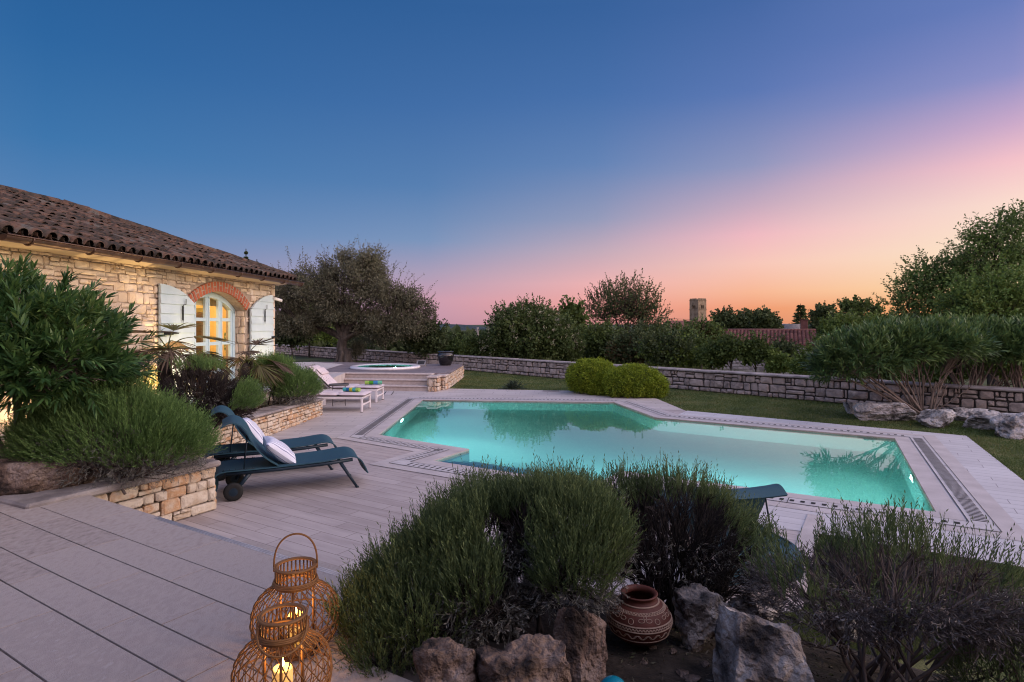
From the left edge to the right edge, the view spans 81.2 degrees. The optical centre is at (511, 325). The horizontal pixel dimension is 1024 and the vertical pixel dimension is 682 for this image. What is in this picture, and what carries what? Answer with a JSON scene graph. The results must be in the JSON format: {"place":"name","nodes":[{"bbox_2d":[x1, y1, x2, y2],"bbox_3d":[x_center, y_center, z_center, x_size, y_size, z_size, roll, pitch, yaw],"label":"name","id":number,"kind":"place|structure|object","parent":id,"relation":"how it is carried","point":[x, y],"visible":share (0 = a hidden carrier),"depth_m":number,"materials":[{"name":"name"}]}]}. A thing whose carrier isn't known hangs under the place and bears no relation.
{"place":"outdoors","nodes":[
{"label":"outdoors","id":0,"kind":"place"},
{"bbox_2d":[5,400,277,473],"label":"planter soil","id":1,"kind":"structure","parent":0,"point":[96,469],"depth_m":6.99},
{"bbox_2d":[0,457,99,495],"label":"rock","id":2,"kind":"object","parent":1,"relation":"on","point":[19,477],"visible":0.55,"depth_m":5.23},
{"bbox_2d":[0,251,165,458],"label":"oleander","id":3,"kind":"object","parent":1,"relation":"on","point":[47,345],"visible":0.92,"depth_m":5.44,"materials":[{"name":"green plant"}]},
{"bbox_2d":[0,373,227,494],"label":"lavender bush","id":4,"kind":"object","parent":1,"relation":"on","point":[143,423],"visible":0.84,"depth_m":5.49,"materials":[{"name":"plant"}]},
{"bbox_2d":[119,322,239,392],"bbox_3d":[-5.450,0.797,9.458,2.064,1.707,2.115,0,0,36],"label":"fan palm","id":5,"kind":"object","parent":1,"relation":"on","point":[169,348],"visible":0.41,"depth_m":9.35,"materials":[{"name":"green plant"}]},
{"bbox_2d":[155,349,270,430],"bbox_3d":[-4.586,1.006,9.029,1.655,1.302,1.441,0,0,0],"label":"lavender bush","id":6,"kind":"object","parent":1,"relation":"on","point":[239,397],"visible":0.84,"depth_m":8.90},
{"bbox_2d":[220,338,293,388],"bbox_3d":[-4.965,0.949,11.389,1.641,1.454,1.585,0,0,0],"label":"fan palm","id":7,"kind":"object","parent":1,"relation":"on","point":[263,371],"visible":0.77,"depth_m":11.30,"materials":[{"name":"green plant"}]},
{"bbox_2d":[248,349,326,407],"bbox_3d":[-4.647,1.074,12.198,1.744,1.287,1.541,0,0,0],"label":"lavender bush","id":8,"kind":"object","parent":1,"relation":"on","point":[306,381],"visible":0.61,"depth_m":11.95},
{"bbox_2d":[0,495,431,681],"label":"terrace","id":9,"kind":"structure","parent":0,"point":[94,589],"depth_m":3.27,"materials":[{"name":"wood"}]},
{"bbox_2d":[230,603,332,681],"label":"candle lantern","id":10,"kind":"object","parent":9,"relation":"on","point":[282,670],"visible":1,"depth_m":2.30,"materials":[{"name":"wicker"}]},
{"bbox_2d":[249,533,339,661],"bbox_3d":[-1.000,1.226,2.760,0.396,0.532,0.396,0,0,-14],"label":"candle lantern","id":11,"kind":"object","parent":9,"relation":"on","point":[283,576],"visible":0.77,"depth_m":2.72,"materials":[{"name":"wicker"}]},
{"bbox_2d":[154,517,521,632],"bbox_3d":[-1.368,1.500,3.790,3.301,0.010,0.041,0,0,32],"label":"step nosing","id":12,"kind":"object","parent":9,"relation":"on","point":[239,543],"visible":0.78,"depth_m":4.04,"materials":[{"name":"wood"}]},
{"bbox_2d":[412,637,479,681],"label":"rock","id":13,"kind":"object","parent":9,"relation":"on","point":[445,659],"visible":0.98,"depth_m":2.38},
{"bbox_2d":[264,362,345,400],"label":"terrace","id":14,"kind":"structure","parent":0,"point":[338,377],"depth_m":18.98,"materials":[{"name":"stone"}]},
{"bbox_2d":[322,362,460,374],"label":"wooden deck","id":15,"kind":"structure","parent":0,"point":[436,369],"depth_m":20.20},
{"bbox_2d":[350,363,419,369],"bbox_3d":[-4.440,1.802,20.950,2.430,0.795,2.430,0,0,0],"label":"hot tub","id":16,"kind":"object","parent":15,"relation":"in","point":[391,366],"visible":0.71,"depth_m":20.70,"materials":[{"name":"plastic"}]},
{"bbox_2d":[437,351,453,365],"bbox_3d":[-2.480,1.230,22.300,0.620,0.525,0.620,0,0,0],"label":"plant pot","id":17,"kind":"object","parent":15,"relation":"on","point":[445,358],"visible":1,"depth_m":22.07,"materials":[{"name":"black ceramic"}]},
{"bbox_2d":[373,619,519,681],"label":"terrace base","id":18,"kind":"object","parent":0,"point":[410,675],"depth_m":2.82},
{"bbox_2d":[270,389,683,437],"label":"patio","id":19,"kind":"structure","parent":0,"point":[336,419],"depth_m":15.24,"materials":[{"name":"stone"}]},
{"bbox_2d":[297,385,371,411],"bbox_3d":[-4.365,1.514,14.070,1.990,0.964,0.746,0,0,1],"label":"sun lounger","id":20,"kind":"object","parent":19,"relation":"on","point":[339,394],"visible":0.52,"depth_m":13.76,"materials":[{"name":"white metal"}]},
{"bbox_2d":[305,364,383,402],"bbox_3d":[-4.405,1.514,15.710,1.990,0.964,0.746,0,0,1],"label":"sun lounger","id":21,"kind":"object","parent":19,"relation":"on","point":[324,372],"visible":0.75,"depth_m":15.47,"materials":[{"name":"fabric"}]},
{"bbox_2d":[328,372,434,390],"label":"stone steps","id":22,"kind":"structure","parent":19,"relation":"on","point":[404,381],"depth_m":18.61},
{"bbox_2d":[0,0,1023,324],"label":"sky","id":23,"kind":"structure","parent":0,"point":[781,155],"materials":[{"name":"blue"}]},
{"bbox_2d":[439,324,632,329],"bbox_3d":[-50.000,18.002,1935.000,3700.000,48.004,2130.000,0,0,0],"label":"hills","id":24,"kind":"structure","parent":0,"point":[462,327],"depth_m":1182.40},
{"bbox_2d":[175,389,1023,612],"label":"pool deck","id":25,"kind":"structure","parent":0,"point":[334,513],"depth_m":6.59,"materials":[{"name":"stone"}]},
{"bbox_2d":[205,405,336,480],"bbox_3d":[-3.293,1.555,8.248,1.746,0.898,0.704,0,0,-24],"label":"sun lounger","id":26,"kind":"object","parent":25,"relation":"on","point":[233,451],"visible":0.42,"depth_m":8.14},
{"bbox_2d":[242,418,264,444],"bbox_3d":[-3.539,1.441,8.140,0.183,0.440,0.420,-40,10,-18],"label":"pillow","id":27,"kind":"object","parent":26,"relation":"on","point":[257,432],"visible":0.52,"depth_m":8.00,"materials":[{"name":"fabric"}]},
{"bbox_2d":[214,415,368,500],"bbox_3d":[-2.708,1.555,7.348,1.746,0.898,0.704,0,0,-24],"label":"sun lounger","id":28,"kind":"object","parent":25,"relation":"on","point":[236,470],"visible":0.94,"depth_m":7.20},
{"bbox_2d":[263,436,295,463],"bbox_3d":[-2.826,1.519,7.242,0.440,0.180,0.420,44,-16,-24],"label":"pillow","id":29,"kind":"object","parent":28,"relation":"on","point":[280,451],"visible":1,"depth_m":7.11,"materials":[{"name":"fabric"}]},
{"bbox_2d":[241,539,437,601],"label":"terrace steps","id":30,"kind":"structure","parent":25,"relation":"on","point":[293,554],"depth_m":4.38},
{"bbox_2d":[381,400,934,511],"bbox_3d":[2.167,2.675,11.178,9.193,1.350,9.603,0,0,0],"label":"pool basin","id":31,"kind":"object","parent":25,"relation":"in","point":[652,417],"visible":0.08,"depth_m":11.67,"materials":[{"name":"tile"}]},
{"bbox_2d":[338,397,1023,541],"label":"pool coping","id":32,"kind":"object","parent":25,"relation":"on","point":[941,500],"visible":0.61,"depth_m":8.48,"materials":[{"name":"stone"}]},
{"bbox_2d":[350,397,1001,531],"bbox_3d":[2.238,1.986,11.111,10.267,0.004,10.759,0,0,0],"label":"overflow channel","id":33,"kind":"object","parent":32,"relation":"on","point":[966,502],"visible":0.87,"depth_m":8.41,"materials":[{"name":"stone"}]},
{"bbox_2d":[635,484,803,584],"bbox_3d":[1.677,1.627,5.213,0.704,0.754,1.746,0,0,-11],"label":"sun lounger","id":34,"kind":"object","parent":25,"relation":"on","point":[765,492],"visible":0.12,"depth_m":4.61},
{"bbox_2d":[279,324,1023,607],"bbox_3d":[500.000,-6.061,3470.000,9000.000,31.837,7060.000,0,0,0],"label":"ground","id":35,"kind":"structure","parent":0,"point":[302,359],"depth_m":36.76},
{"bbox_2d":[0,458,220,520],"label":"planter wall","id":36,"kind":"structure","parent":35,"relation":"on","point":[188,497],"depth_m":5.88,"materials":[{"name":"stone"}]},
{"bbox_2d":[0,185,304,445],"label":"stone house","id":37,"kind":"structure","parent":35,"relation":"on","point":[160,277],"depth_m":10.40,"materials":[{"name":"stone"}]},
{"bbox_2d":[194,292,234,401],"bbox_3d":[-6.254,0.507,12.220,0.105,2.385,2.000,0,0,5],"label":"door","id":38,"kind":"structure","parent":37,"relation":"in","point":[220,301],"depth_m":12.61,"materials":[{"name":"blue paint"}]},
{"bbox_2d":[115,398,323,458],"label":"planter wall","id":39,"kind":"structure","parent":35,"relation":"on","point":[271,420],"depth_m":11.14,"materials":[{"name":"stone"}]},
{"bbox_2d":[274,311,316,360],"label":"bush","id":40,"kind":"object","parent":35,"relation":"on","point":[292,342],"visible":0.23,"depth_m":32.74,"materials":[{"name":"green plant"}]},
{"bbox_2d":[275,301,337,357],"bbox_3d":[-12.888,-0.017,37.875,4.668,4.698,3.479,0,0,0],"label":"bush","id":41,"kind":"object","parent":35,"relation":"on","point":[326,336],"visible":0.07,"depth_m":37.47,"materials":[{"name":"green plant"}]},
{"bbox_2d":[347,336,368,361],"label":"bush","id":42,"kind":"object","parent":35,"relation":"on","point":[354,349],"visible":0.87,"depth_m":29.41,"materials":[{"name":"green plant"}]},
{"bbox_2d":[354,300,405,349],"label":"bush","id":43,"kind":"object","parent":35,"relation":"on","point":[370,339],"visible":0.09,"depth_m":33.74,"materials":[{"name":"green plant"}]},
{"bbox_2d":[400,309,455,357],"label":"bush","id":44,"kind":"object","parent":35,"relation":"on","point":[434,342],"visible":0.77,"depth_m":28.51,"materials":[{"name":"green plant"}]},
{"bbox_2d":[426,375,441,391],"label":"stone pier","id":45,"kind":"structure","parent":35,"relation":"on","point":[433,382],"depth_m":17.97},
{"bbox_2d":[437,374,448,389],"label":"stone pier","id":46,"kind":"structure","parent":35,"relation":"on","point":[444,381],"depth_m":18.42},
{"bbox_2d":[438,365,463,388],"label":"deck wall","id":47,"kind":"structure","parent":35,"relation":"on","point":[455,376],"depth_m":20.37,"materials":[{"name":"stone"}]},
{"bbox_2d":[443,331,464,354],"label":"bush","id":48,"kind":"object","parent":35,"relation":"on","point":[453,347],"visible":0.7,"depth_m":30.74,"materials":[{"name":"green plant"}]},
{"bbox_2d":[454,330,490,355],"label":"bush","id":49,"kind":"object","parent":35,"relation":"on","point":[468,345],"visible":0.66,"depth_m":27.68,"materials":[{"name":"green plant"}]},
{"bbox_2d":[470,293,586,361],"bbox_3d":[0.741,0.542,27.216,5.428,4.000,3.746,0,0,0],"label":"viburnum","id":50,"kind":"object","parent":35,"relation":"on","point":[531,330],"visible":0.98,"depth_m":26.35,"materials":[{"name":"green plant"}]},
{"bbox_2d":[555,294,591,334],"bbox_3d":[3.715,0.683,35.996,2.328,5.082,1.996,0,0,0],"label":"tree","id":51,"kind":"object","parent":35,"relation":"on","point":[577,312],"visible":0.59,"depth_m":35.68,"materials":[{"name":"green plant"}]},
{"bbox_2d":[580,314,628,363],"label":"bush","id":52,"kind":"object","parent":35,"relation":"on","point":[597,336],"visible":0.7,"depth_m":28.56,"materials":[{"name":"green plant"}]},
{"bbox_2d":[576,268,674,336],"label":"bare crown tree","id":53,"kind":"object","parent":35,"relation":"on","point":[629,300],"visible":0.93,"depth_m":45.28,"materials":[{"name":"green plant"}]},
{"bbox_2d":[599,322,652,363],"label":"bush","id":54,"kind":"object","parent":35,"relation":"on","point":[617,347],"visible":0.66,"depth_m":25.69,"materials":[{"name":"green plant"}]},
{"bbox_2d":[275,320,986,377],"bbox_3d":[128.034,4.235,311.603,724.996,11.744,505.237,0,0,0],"label":"woods","id":55,"kind":"object","parent":35,"relation":"on","point":[397,346],"visible":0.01,"depth_m":61.33,"materials":[{"name":"green plant"}]},
{"bbox_2d":[273,344,1023,413],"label":"boundary wall","id":56,"kind":"structure","parent":35,"relation":"on","point":[1001,400],"depth_m":16.92,"materials":[{"name":"stone"}]},
{"bbox_2d":[631,314,674,365],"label":"bush","id":57,"kind":"object","parent":35,"relation":"on","point":[654,326],"visible":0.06,"depth_m":33.56,"materials":[{"name":"green plant"}]},
{"bbox_2d":[627,323,698,367],"bbox_3d":[6.092,1.297,24.078,2.857,2.800,2.044,0,0,21],"label":"bush","id":58,"kind":"object","parent":35,"relation":"on","point":[672,349],"visible":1,"depth_m":23.63,"materials":[{"name":"green plant"}]},
{"bbox_2d":[668,323,713,368],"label":"bush","id":59,"kind":"object","parent":35,"relation":"on","point":[698,339],"visible":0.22,"depth_m":26.72,"materials":[{"name":"green plant"}]},
{"bbox_2d":[689,298,706,320],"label":"church tower","id":60,"kind":"structure","parent":35,"relation":"on","point":[697,309],"depth_m":168.83,"materials":[{"name":"stone"}]},
{"bbox_2d":[673,314,727,368],"bbox_3d":[12.053,1.551,38.111,3.019,4.626,3.022,0,0,-36],"label":"bush","id":61,"kind":"object","parent":35,"relation":"on","point":[712,329],"visible":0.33,"depth_m":37.55,"materials":[{"name":"green plant"}]},
{"bbox_2d":[690,334,730,369],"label":"bush","id":62,"kind":"object","parent":35,"relation":"on","point":[707,356],"visible":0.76,"depth_m":22.81,"materials":[{"name":"green plant"}]},
{"bbox_2d":[707,305,747,328],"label":"dark tree","id":63,"kind":"object","parent":35,"relation":"on","point":[729,319],"visible":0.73,"depth_m":59.41,"materials":[{"name":"green plant"}]},
{"bbox_2d":[713,327,746,370],"bbox_3d":[8.246,1.395,22.574,1.288,2.676,1.256,0,0,28],"label":"young tree","id":64,"kind":"object","parent":35,"relation":"on","point":[729,346],"visible":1,"depth_m":22.32,"materials":[{"name":"green plant"}]},
{"bbox_2d":[737,307,754,328],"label":"dark tree","id":65,"kind":"object","parent":35,"relation":"on","point":[748,312],"visible":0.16,"depth_m":61.26,"materials":[{"name":"green plant"}]},
{"bbox_2d":[737,330,775,371],"bbox_3d":[9.219,1.467,22.430,1.316,2.646,1.348,0,0,36],"label":"young tree","id":66,"kind":"object","parent":35,"relation":"on","point":[755,346],"visible":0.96,"depth_m":22.25,"materials":[{"name":"green plant"}]},
{"bbox_2d":[712,320,815,373],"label":"farmhouse","id":67,"kind":"object","parent":35,"relation":"on","point":[801,334],"visible":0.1,"depth_m":45.01,"materials":[{"name":"tile"}]},
{"bbox_2d":[744,304,783,328],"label":"dark tree","id":68,"kind":"object","parent":35,"relation":"on","point":[766,318],"visible":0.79,"depth_m":57.21,"materials":[{"name":"green plant"}]},
{"bbox_2d":[761,346,793,373],"bbox_3d":[9.852,1.780,22.001,1.280,2.048,1.128,0,0,0],"label":"young tree","id":69,"kind":"object","parent":35,"relation":"on","point":[774,361],"visible":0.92,"depth_m":21.81,"materials":[{"name":"green plant"}]},
{"bbox_2d":[770,333,801,373],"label":"bush","id":70,"kind":"object","parent":35,"relation":"on","point":[784,345],"visible":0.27,"depth_m":26.69,"materials":[{"name":"green plant"}]},
{"bbox_2d":[789,304,811,327],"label":"conifer","id":71,"kind":"object","parent":35,"relation":"on","point":[801,314],"visible":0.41,"depth_m":73.74,"materials":[{"name":"green plant"}]},
{"bbox_2d":[782,336,839,376],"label":"bush","id":72,"kind":"object","parent":35,"relation":"on","point":[793,367],"visible":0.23,"depth_m":20.44,"materials":[{"name":"green plant"}]},
{"bbox_2d":[806,300,837,332],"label":"dark tree","id":73,"kind":"object","parent":35,"relation":"on","point":[821,310],"visible":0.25,"depth_m":51.68,"materials":[{"name":"green plant"}]},
{"bbox_2d":[808,310,862,376],"bbox_3d":[16.547,1.418,30.073,3.370,4.525,2.451,0,0,0],"label":"bush","id":74,"kind":"object","parent":35,"relation":"on","point":[837,322],"visible":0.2,"depth_m":29.90,"materials":[{"name":"green plant"}]},
{"bbox_2d":[825,294,895,323],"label":"broadleaf tree","id":75,"kind":"object","parent":35,"relation":"on","point":[846,305],"visible":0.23,"depth_m":42.16,"materials":[{"name":"green plant"}]},
{"bbox_2d":[857,309,899,378],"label":"bush","id":76,"kind":"object","parent":35,"relation":"on","point":[872,316],"visible":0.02,"depth_m":31.82,"materials":[{"name":"green plant"}]},
{"bbox_2d":[843,355,917,381],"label":"bush","id":77,"kind":"object","parent":35,"relation":"on","point":[882,374],"visible":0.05,"depth_m":18.57,"materials":[{"name":"green plant"}]},
{"bbox_2d":[873,245,983,320],"bbox_3d":[18.451,-0.008,26.017,5.006,7.157,3.547,0,0,0],"label":"ash tree","id":78,"kind":"object","parent":35,"relation":"on","point":[921,280],"visible":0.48,"depth_m":25.82,"materials":[{"name":"green plant"}]},
{"bbox_2d":[908,358,977,383],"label":"bush","id":79,"kind":"object","parent":35,"relation":"on","point":[936,376],"visible":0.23,"depth_m":17.31,"materials":[{"name":"green plant"}]},
{"bbox_2d":[928,199,1023,385],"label":"ash tree","id":80,"kind":"object","parent":35,"relation":"on","point":[1012,249],"visible":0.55,"depth_m":24.80,"materials":[{"name":"green plant"}]},
{"bbox_2d":[928,252,1023,385],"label":"broadleaf tree","id":81,"kind":"object","parent":35,"relation":"on","point":[1000,295],"visible":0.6,"depth_m":20.57,"materials":[{"name":"green plant"}]},
{"bbox_2d":[932,312,1023,386],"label":"oleander","id":82,"kind":"object","parent":35,"relation":"on","point":[985,325],"visible":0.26,"depth_m":13.60,"materials":[{"name":"green plant"}]},
{"bbox_2d":[968,360,1023,386],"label":"bush","id":83,"kind":"object","parent":35,"relation":"on","point":[1007,369],"visible":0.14,"depth_m":16.74,"materials":[{"name":"green plant"}]},
{"bbox_2d":[971,313,1023,387],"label":"oleander","id":84,"kind":"object","parent":35,"relation":"on","point":[1017,333],"visible":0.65,"depth_m":13.28,"materials":[{"name":"green plant"}]},
{"bbox_2d":[381,401,933,510],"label":"pool water","id":85,"kind":"structure","parent":0,"point":[850,468],"depth_m":9.95,"materials":[{"name":"liquid"}]},
{"bbox_2d":[355,361,1023,681],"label":"lawn","id":86,"kind":"structure","parent":0,"point":[920,665],"depth_m":12.89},
{"bbox_2d":[270,238,438,361],"bbox_3d":[-7.927,-0.973,28.204,9.013,6.660,4.298,0,0,0],"label":"olive tree","id":87,"kind":"object","parent":86,"relation":"on","point":[328,300],"visible":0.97,"depth_m":27.66,"materials":[{"name":"green plant"}]},
{"bbox_2d":[499,379,527,389],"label":"yucca","id":88,"kind":"object","parent":86,"relation":"on","point":[512,385],"visible":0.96,"depth_m":18.76,"materials":[{"name":"green plant"}]},
{"bbox_2d":[564,356,614,395],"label":"clipped shrub","id":89,"kind":"object","parent":86,"relation":"on","point":[585,375],"visible":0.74,"depth_m":17.13,"materials":[{"name":"green plant"}]},
{"bbox_2d":[600,361,670,397],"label":"clipped shrub","id":90,"kind":"object","parent":86,"relation":"on","point":[634,380],"visible":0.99,"depth_m":16.35,"materials":[{"name":"green plant"}]},
{"bbox_2d":[843,402,864,413],"bbox_3d":[7.854,1.909,13.628,0.524,0.346,0.426,0,0,0],"label":"rock","id":91,"kind":"object","parent":86,"relation":"on","point":[848,408],"visible":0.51,"depth_m":13.50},
{"bbox_2d":[852,402,916,420],"bbox_3d":[7.926,1.877,12.748,1.353,0.527,0.909,0,0,0],"label":"rock","id":92,"kind":"object","parent":86,"relation":"on","point":[887,411],"visible":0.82,"depth_m":12.44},
{"bbox_2d":[797,310,1007,414],"bbox_3d":[8.233,0.866,12.701,4.023,2.419,2.274,0,0,0],"label":"oleander","id":93,"kind":"object","parent":86,"relation":"on","point":[893,345],"visible":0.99,"depth_m":12.31,"materials":[{"name":"green plant"}]},
{"bbox_2d":[916,409,956,427],"bbox_3d":[8.440,1.853,11.889,0.687,0.384,0.808,0,0,29],"label":"rock","id":94,"kind":"object","parent":86,"relation":"on","point":[935,418],"visible":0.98,"depth_m":11.65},
{"bbox_2d":[945,407,987,420],"bbox_3d":[9.599,1.901,12.630,0.861,0.325,0.733,0,0,22],"label":"rock","id":95,"kind":"object","parent":86,"relation":"on","point":[963,414],"visible":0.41,"depth_m":12.50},
{"bbox_2d":[962,410,1000,429],"bbox_3d":[9.245,1.865,11.554,0.904,0.416,0.853,0,0,0],"label":"rock","id":96,"kind":"object","parent":86,"relation":"on","point":[978,419],"visible":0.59,"depth_m":11.49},
{"bbox_2d":[989,412,1023,439],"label":"rock","id":97,"kind":"object","parent":86,"relation":"on","point":[1008,425],"visible":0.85,"depth_m":10.62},
{"bbox_2d":[449,585,958,681],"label":"rockery soil","id":98,"kind":"structure","parent":0,"point":[666,668],"depth_m":3.04,"materials":[{"name":"soil"}]},
{"bbox_2d":[320,450,648,680],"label":"lavender bush","id":99,"kind":"object","parent":98,"relation":"on","point":[444,552],"visible":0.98,"depth_m":2.85,"materials":[{"name":"plant"}]},
{"bbox_2d":[475,633,571,681],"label":"rock","id":100,"kind":"object","parent":98,"relation":"on","point":[538,657],"visible":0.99,"depth_m":2.37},
{"bbox_2d":[553,604,607,681],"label":"rock","id":101,"kind":"object","parent":98,"relation":"on","point":[579,633],"visible":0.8,"depth_m":2.65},
{"bbox_2d":[601,675,623,681],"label":"glass ball","id":102,"kind":"object","parent":98,"relation":"on","point":[612,678],"visible":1,"depth_m":2.42,"materials":[{"name":"teal glass"}]},
{"bbox_2d":[606,584,672,646],"bbox_3d":[0.660,1.502,3.100,0.341,0.239,0.341,0,0,0],"label":"clay pot","id":103,"kind":"object","parent":98,"relation":"on","point":[645,619],"visible":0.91,"depth_m":3.00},
{"bbox_2d":[586,447,782,638],"bbox_3d":[1.002,1.316,3.627,1.299,1.104,0.936,0,0,0],"label":"lavender bush","id":104,"kind":"object","parent":98,"relation":"on","point":[655,505],"visible":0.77,"depth_m":3.53,"materials":[{"name":"plant"}]},
{"bbox_2d":[672,583,729,651],"bbox_3d":[1.022,1.573,3.159,0.320,0.359,0.305,0,0,0],"label":"rock","id":105,"kind":"object","parent":98,"relation":"on","point":[696,611],"visible":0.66,"depth_m":3.06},
{"bbox_2d":[726,590,788,620],"bbox_3d":[1.572,1.780,3.726,0.392,0.223,0.308,0,0,0],"label":"rock","id":106,"kind":"object","parent":98,"relation":"on","point":[739,606],"visible":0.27,"depth_m":3.69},
{"bbox_2d":[712,604,814,681],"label":"rock","id":107,"kind":"object","parent":98,"relation":"on","point":[751,648],"visible":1,"depth_m":2.47,"materials":[{"name":"stone"}]},
{"bbox_2d":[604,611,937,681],"bbox_3d":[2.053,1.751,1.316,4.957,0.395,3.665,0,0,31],"label":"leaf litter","id":108,"kind":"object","parent":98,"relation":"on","point":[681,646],"visible":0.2,"depth_m":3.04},
{"bbox_2d":[817,609,877,644],"bbox_3d":[1.887,1.695,3.361,0.362,0.200,0.258,0,0,-30],"label":"rock","id":109,"kind":"object","parent":98,"relation":"on","point":[840,627],"visible":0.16,"depth_m":3.26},
{"bbox_2d":[732,489,1023,681],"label":"lavender bush","id":110,"kind":"object","parent":98,"relation":"on","point":[971,620],"visible":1,"depth_m":2.74,"materials":[{"name":"plant"}]},
{"bbox_2d":[919,564,1023,681],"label":"lavender bush","id":111,"kind":"object","parent":98,"relation":"on","point":[957,664],"visible":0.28,"depth_m":2.64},
{"bbox_2d":[678,411,1023,566],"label":"walkway","id":112,"kind":"structure","parent":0,"point":[1002,485],"depth_m":7.35,"materials":[{"name":"stone"}]},
{"bbox_2d":[784,514,823,587],"bbox_3d":[2.665,1.991,5.416,0.150,0.004,2.000,0,0,32],"label":"border strip","id":113,"kind":"object","parent":112,"relation":"on","point":[806,533],"visible":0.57,"depth_m":5.73,"materials":[{"name":"stone"}]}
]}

